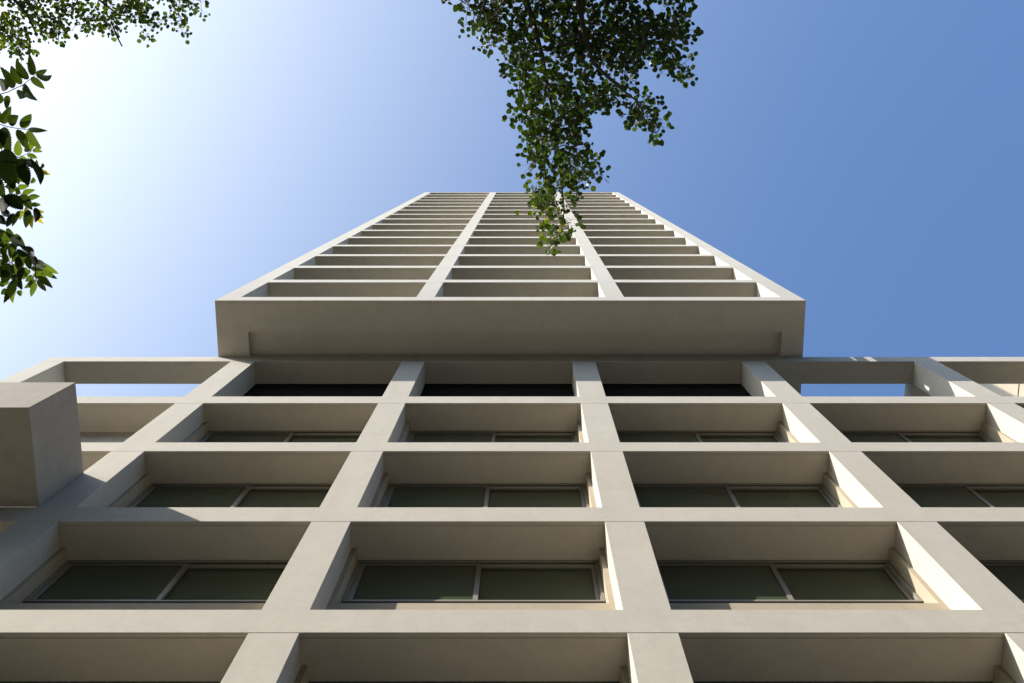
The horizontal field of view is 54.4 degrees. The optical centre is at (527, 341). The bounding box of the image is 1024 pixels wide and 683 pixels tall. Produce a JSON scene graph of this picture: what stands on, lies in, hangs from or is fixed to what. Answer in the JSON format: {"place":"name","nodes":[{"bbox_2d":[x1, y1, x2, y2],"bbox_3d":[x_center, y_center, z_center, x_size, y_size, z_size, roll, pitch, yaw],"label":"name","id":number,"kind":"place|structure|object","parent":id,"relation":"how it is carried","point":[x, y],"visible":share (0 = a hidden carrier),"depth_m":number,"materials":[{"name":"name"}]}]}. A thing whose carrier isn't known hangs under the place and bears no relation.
{"place":"outdoors","nodes":[
{"label":"outdoors","id":0,"kind":"place"},
{"bbox_2d":[0,54,58,303],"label":"ash tree","id":1,"kind":"object","parent":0,"point":[14,169],"visible":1,"depth_m":3.38,"materials":[{"name":"green plant"}]},
{"bbox_2d":[0,0,1023,395],"label":"sky","id":2,"kind":"structure","parent":0,"point":[864,159],"materials":[{"name":"blue"}]},
{"label":"ground","id":3,"kind":"structure","parent":0,"visible":0},
{"bbox_2d":[0,192,1023,682],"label":"apartment building","id":4,"kind":"structure","parent":3,"relation":"on","point":[454,438],"depth_m":16.98,"materials":[{"name":"beige paint"}]},
{"bbox_2d":[0,682,220,682],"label":"window","id":5,"kind":"structure","parent":4,"relation":"in","point":[0,682],"depth_m":11.25,"materials":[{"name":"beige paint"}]},
{"bbox_2d":[0,548,288,609],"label":"window","id":6,"kind":"structure","parent":4,"relation":"in","point":[59,583],"depth_m":13.75,"materials":[{"name":"grey glass"}]},
{"bbox_2d":[108,473,331,506],"bbox_3d":[-4.948,2.782,16.402,3.659,2.751,0.350,0,-79,0],"label":"window","id":7,"kind":"structure","parent":4,"relation":"in","point":[142,493],"depth_m":17.24,"materials":[{"name":"black glass"}]},
{"bbox_2d":[182,422,361,441],"bbox_3d":[-4.948,2.131,19.613,3.659,2.763,0.350,0,-79,0],"label":"window","id":8,"kind":"structure","parent":4,"relation":"in","point":[202,433],"depth_m":20.67,"materials":[{"name":"black glass"}]},
{"bbox_2d":[294,665,629,682],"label":"window","id":9,"kind":"structure","parent":4,"relation":"in","point":[302,676],"depth_m":11.23,"materials":[{"name":"beige paint"}]},
{"bbox_2d":[325,548,615,609],"bbox_3d":[-0.713,3.440,13.153,3.669,2.760,0.350,0,-79,0],"label":"window","id":10,"kind":"structure","parent":4,"relation":"in","point":[360,585],"depth_m":13.75,"materials":[{"name":"grey glass"}]},
{"bbox_2d":[370,473,596,506],"bbox_3d":[-0.713,2.782,16.402,3.669,2.751,0.350,0,-79,0],"label":"window","id":11,"kind":"structure","parent":4,"relation":"in","point":[386,495],"depth_m":17.26,"materials":[{"name":"black glass"}]},
{"bbox_2d":[397,422,583,441],"bbox_3d":[-0.713,2.131,19.613,3.669,2.763,0.350,0,-79,0],"label":"window","id":12,"kind":"structure","parent":4,"relation":"in","point":[406,435],"depth_m":20.67,"materials":[{"name":"black glass"}]},
{"bbox_2d":[617,422,798,441],"bbox_3d":[3.516,2.131,19.613,3.648,2.763,0.350,0,-79,0],"label":"window","id":13,"kind":"structure","parent":4,"relation":"in","point":[782,434],"depth_m":20.68,"materials":[{"name":"black glass"}]},
{"bbox_2d":[633,473,857,506],"bbox_3d":[3.516,2.782,16.402,3.648,2.751,0.350,0,-79,0],"label":"window","id":14,"kind":"structure","parent":4,"relation":"in","point":[828,493],"depth_m":17.26,"materials":[{"name":"black glass"}]},
{"bbox_2d":[656,548,949,609],"bbox_3d":[3.516,3.440,13.153,3.648,2.760,0.350,0,-79,0],"label":"window","id":15,"kind":"structure","parent":4,"relation":"in","point":[892,584],"depth_m":13.76,"materials":[{"name":"grey glass"}]},
{"bbox_2d":[694,665,1015,682],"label":"window","id":16,"kind":"structure","parent":4,"relation":"in","point":[1000,675],"depth_m":11.25,"materials":[{"name":"beige paint"}]},
{"bbox_2d":[840,422,1016,441],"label":"window","id":17,"kind":"structure","parent":4,"relation":"in","point":[988,433],"depth_m":20.67,"materials":[{"name":"black glass"}]},
{"bbox_2d":[897,484,1023,506],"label":"window","id":18,"kind":"structure","parent":4,"relation":"in","point":[925,495],"depth_m":17.31,"materials":[{"name":"black glass"}]},
{"bbox_2d":[979,561,1023,602],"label":"window","id":19,"kind":"structure","parent":4,"relation":"in","point":[1011,573],"depth_m":14.13,"materials":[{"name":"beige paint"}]},
{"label":"road","id":20,"kind":"structure","parent":0,"visible":0},
{"bbox_2d":[0,0,210,69],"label":"broadleaf tree","id":21,"kind":"object","parent":20,"relation":"on","point":[123,8],"visible":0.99,"depth_m":12.17,"materials":[{"name":"green plant"}]},
{"bbox_2d":[441,0,703,255],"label":"broadleaf tree","id":22,"kind":"object","parent":20,"relation":"on","point":[639,32],"visible":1,"depth_m":9.60,"materials":[{"name":"green plant"}]}
]}

